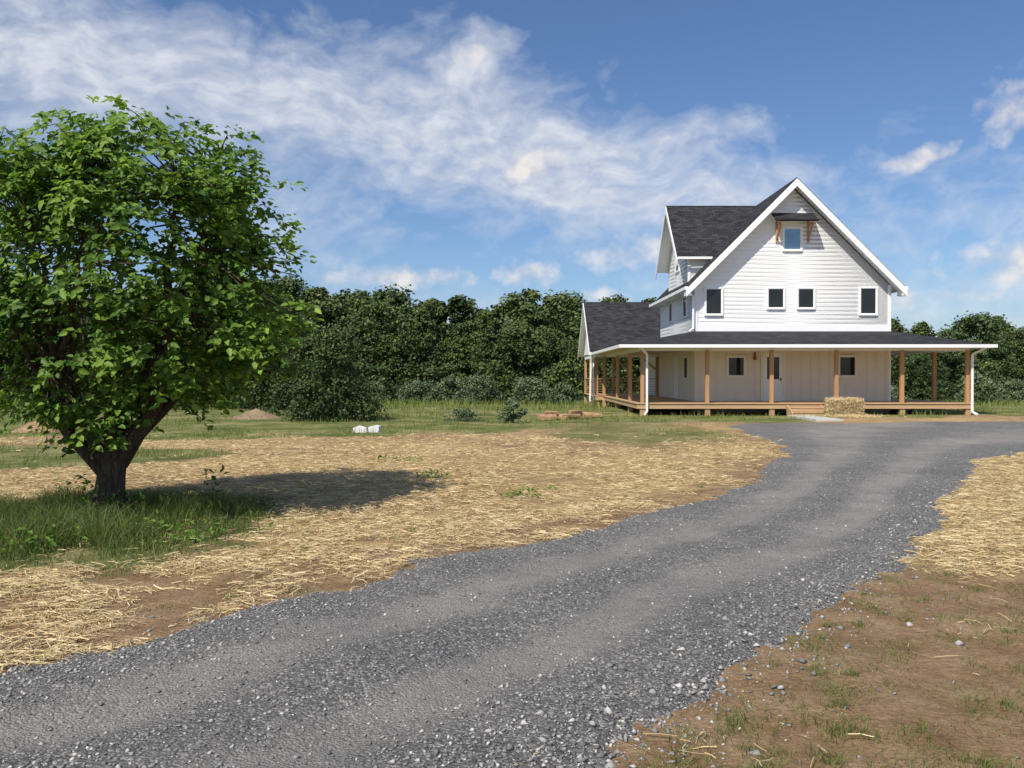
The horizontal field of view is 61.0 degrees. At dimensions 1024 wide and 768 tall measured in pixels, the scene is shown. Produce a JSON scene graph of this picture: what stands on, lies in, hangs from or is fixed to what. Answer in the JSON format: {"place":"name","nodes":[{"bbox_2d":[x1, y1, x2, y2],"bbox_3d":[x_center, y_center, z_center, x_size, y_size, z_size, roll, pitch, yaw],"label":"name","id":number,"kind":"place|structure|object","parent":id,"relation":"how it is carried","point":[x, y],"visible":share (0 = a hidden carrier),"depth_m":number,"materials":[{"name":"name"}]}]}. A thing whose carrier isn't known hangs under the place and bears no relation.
{"place":"outdoors","nodes":[
{"label":"outdoors","id":0,"kind":"place"},
{"bbox_2d":[353,425,380,432],"bbox_3d":[-4.081,1.266,24.487,0.800,0.208,0.307,0,1,-13],"label":"concrete rubble","id":1,"kind":"object","parent":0,"point":[376,428],"visible":0.83,"depth_m":24.41,"materials":[{"name":"white concrete"}]},
{"bbox_2d":[0,421,1023,767],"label":"gravel driveway","id":2,"kind":"structure","parent":0,"point":[918,447],"depth_m":5.21,"materials":[{"name":"grey gravel"}]},
{"bbox_2d":[0,401,1023,767],"bbox_3d":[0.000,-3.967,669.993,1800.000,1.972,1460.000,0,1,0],"label":"ground","id":3,"kind":"structure","parent":0,"point":[938,709],"depth_m":6.97,"materials":[{"name":"soil"}]},
{"bbox_2d":[12,421,59,432],"bbox_3d":[-13.600,1.231,25.013,1.600,0.390,1.200,0,1,0],"label":"dirt mound","id":4,"kind":"object","parent":3,"relation":"on","point":[25,427],"visible":0.37,"depth_m":24.68,"materials":[{"name":"soil"}]},
{"bbox_2d":[0,298,91,406],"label":"deciduous tree","id":5,"kind":"object","parent":3,"relation":"on","point":[43,338],"visible":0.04,"depth_m":45.73,"materials":[{"name":"green plant"}]},
{"bbox_2d":[73,304,198,407],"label":"deciduous tree","id":6,"kind":"object","parent":3,"relation":"on","point":[127,340],"visible":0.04,"depth_m":45.07,"materials":[{"name":"green plant"}]},
{"bbox_2d":[0,94,323,513],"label":"broadleaf tree","id":7,"kind":"object","parent":3,"relation":"on","point":[78,182],"visible":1,"depth_m":9.45,"materials":[{"name":"green plant"}]},
{"bbox_2d":[143,305,269,408],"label":"deciduous tree","id":8,"kind":"object","parent":3,"relation":"on","point":[196,329],"visible":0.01,"depth_m":42.88,"materials":[{"name":"green plant"}]},
{"bbox_2d":[228,408,281,418],"bbox_3d":[-9.300,1.101,31.512,2.000,0.433,1.600,0,1,0],"label":"dirt mound","id":9,"kind":"object","parent":3,"relation":"on","point":[254,413],"visible":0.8,"depth_m":31.27,"materials":[{"name":"brown soil"}]},
{"bbox_2d":[222,289,320,410],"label":"deciduous tree","id":10,"kind":"object","parent":3,"relation":"on","point":[260,399],"visible":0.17,"depth_m":41.15,"materials":[{"name":"green plant"}]},
{"bbox_2d":[0,453,556,553],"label":"weeds","id":11,"kind":"object","parent":3,"relation":"on","point":[190,534],"visible":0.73,"depth_m":9.05,"materials":[{"name":"green plant"}]},
{"bbox_2d":[265,337,338,416],"bbox_3d":[-8.107,-0.082,33.623,3.038,3.529,2.535,0,1,29],"label":"cedar tree","id":12,"kind":"object","parent":3,"relation":"on","point":[280,392],"visible":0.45,"depth_m":33.12,"materials":[{"name":"green plant"}]},
{"bbox_2d":[279,328,390,422],"bbox_3d":[-6.228,-0.130,31.030,3.854,3.723,3.861,0,1,0],"label":"cedar tree","id":13,"kind":"object","parent":3,"relation":"on","point":[332,348],"visible":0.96,"depth_m":30.36,"materials":[{"name":"green plant"}]},
{"bbox_2d":[352,381,391,402],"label":"shrub","id":14,"kind":"object","parent":3,"relation":"on","point":[381,387],"visible":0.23,"depth_m":55.69,"materials":[{"name":"green plant"}]},
{"bbox_2d":[393,378,451,404],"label":"shrub","id":15,"kind":"object","parent":3,"relation":"on","point":[418,387],"visible":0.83,"depth_m":58.60,"materials":[{"name":"green plant"}]},
{"bbox_2d":[434,375,474,404],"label":"shrub","id":16,"kind":"object","parent":3,"relation":"on","point":[452,381],"visible":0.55,"depth_m":61.82,"materials":[{"name":"green plant"}]},
{"bbox_2d":[439,408,484,421],"bbox_3d":[-1.706,1.236,30.692,1.867,0.844,1.391,0,1,-26],"label":"shrub","id":17,"kind":"object","parent":3,"relation":"on","point":[463,414],"visible":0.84,"depth_m":30.53,"materials":[{"name":"green plant"}]},
{"bbox_2d":[453,374,504,404],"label":"shrub","id":18,"kind":"object","parent":3,"relation":"on","point":[475,381],"visible":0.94,"depth_m":57.71,"materials":[{"name":"green plant"}]},
{"bbox_2d":[0,432,1023,767],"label":"straw mulch","id":19,"kind":"object","parent":3,"relation":"on","point":[258,560],"visible":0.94,"depth_m":9.59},
{"bbox_2d":[0,273,1023,405],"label":"distant tree line","id":20,"kind":"object","parent":3,"relation":"on","point":[399,337],"visible":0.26,"depth_m":78.36,"materials":[{"name":"green plant"}]},
{"bbox_2d":[496,396,529,422],"bbox_3d":[-0.020,1.041,29.309,1.043,1.248,1.089,0,1,34],"label":"shrub","id":21,"kind":"object","parent":3,"relation":"on","point":[513,403],"visible":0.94,"depth_m":29.19,"materials":[{"name":"green plant"}]},
{"bbox_2d":[510,375,555,404],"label":"shrub","id":22,"kind":"object","parent":3,"relation":"on","point":[527,385],"visible":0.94,"depth_m":56.55,"materials":[{"name":"green plant"}]},
{"bbox_2d":[538,382,583,404],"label":"shrub","id":23,"kind":"object","parent":3,"relation":"on","point":[565,390],"visible":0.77,"depth_m":59.53,"materials":[{"name":"green plant"}]},
{"bbox_2d":[537,410,601,420],"bbox_3d":[2.283,1.150,32.089,1.019,0.388,3.379,0,1,42],"label":"log pile","id":24,"kind":"object","parent":3,"relation":"on","point":[548,415],"visible":0.82,"depth_m":31.88,"materials":[{"name":"beige wood"}]},
{"bbox_2d":[578,177,997,415],"bbox_3d":[11.615,-3.750,44.536,14.990,10.245,21.060,0,1,0],"label":"farmhouse","id":25,"kind":"object","parent":3,"relation":"on","point":[779,301],"visible":0.97,"depth_m":37.55,"materials":[{"name":"white paint"}]},
{"bbox_2d":[674,356,677,398],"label":"side door","id":26,"kind":"structure","parent":25,"relation":"in","point":[675,357],"depth_m":41.52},
{"bbox_2d":[763,354,782,400],"bbox_3d":[11.285,-0.286,37.556,0.850,2.050,0.038,0,1,0],"label":"front door","id":27,"kind":"structure","parent":25,"relation":"in","point":[778,385],"depth_m":37.54,"materials":[{"name":"white wood"}]},
{"bbox_2d":[670,265,875,378],"bbox_3d":[10.458,-3.347,38.746,9.813,6.250,4.418,0,1,37],"label":"window glass","id":28,"kind":"structure","parent":25,"relation":"in","point":[847,364],"depth_m":37.53,"materials":[{"name":"black glass"}]},
{"bbox_2d":[726,351,857,400],"bbox_3d":[12.085,-0.340,37.529,5.670,2.160,0.091,0,1,0],"label":"porch window and door trim","id":29,"kind":"structure","parent":25,"relation":"in","point":[762,352],"depth_m":37.50,"materials":[{"name":"white wood"}]},
{"bbox_2d":[785,229,799,248],"bbox_3d":[12.100,-6.255,37.509,0.676,0.866,0.006,0,1,0],"label":"attic window glass","id":30,"kind":"structure","parent":25,"relation":"in","point":[792,236],"depth_m":37.50,"materials":[{"name":"blue glass"}]},
{"bbox_2d":[787,415,842,421],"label":"paving slab","id":31,"kind":"structure","parent":3,"relation":"on","point":[810,418],"depth_m":31.27,"materials":[{"name":"concrete"}]},
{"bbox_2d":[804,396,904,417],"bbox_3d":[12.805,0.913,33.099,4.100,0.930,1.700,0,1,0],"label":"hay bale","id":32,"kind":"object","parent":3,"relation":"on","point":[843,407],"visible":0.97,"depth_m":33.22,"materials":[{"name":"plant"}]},
{"bbox_2d":[891,383,913,398],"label":"shrub","id":33,"kind":"object","parent":3,"relation":"on","point":[894,393],"visible":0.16,"depth_m":61.13,"materials":[{"name":"green plant"}]},
{"bbox_2d":[945,371,1004,405],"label":"shrub","id":34,"kind":"object","parent":3,"relation":"on","point":[981,385],"visible":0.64,"depth_m":55.51,"materials":[{"name":"green plant"}]},
{"bbox_2d":[983,378,1023,404],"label":"shrub","id":35,"kind":"object","parent":3,"relation":"on","point":[1015,386],"visible":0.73,"depth_m":60.03,"materials":[{"name":"green plant"}]},
{"bbox_2d":[0,396,1023,767],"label":"grass","id":36,"kind":"structure","parent":0,"point":[106,534],"depth_m":8.46,"materials":[{"name":"green plant"}]},
{"bbox_2d":[0,0,1023,340],"label":"sky","id":37,"kind":"structure","parent":0,"point":[483,151],"materials":[{"name":"blue"}]}
]}

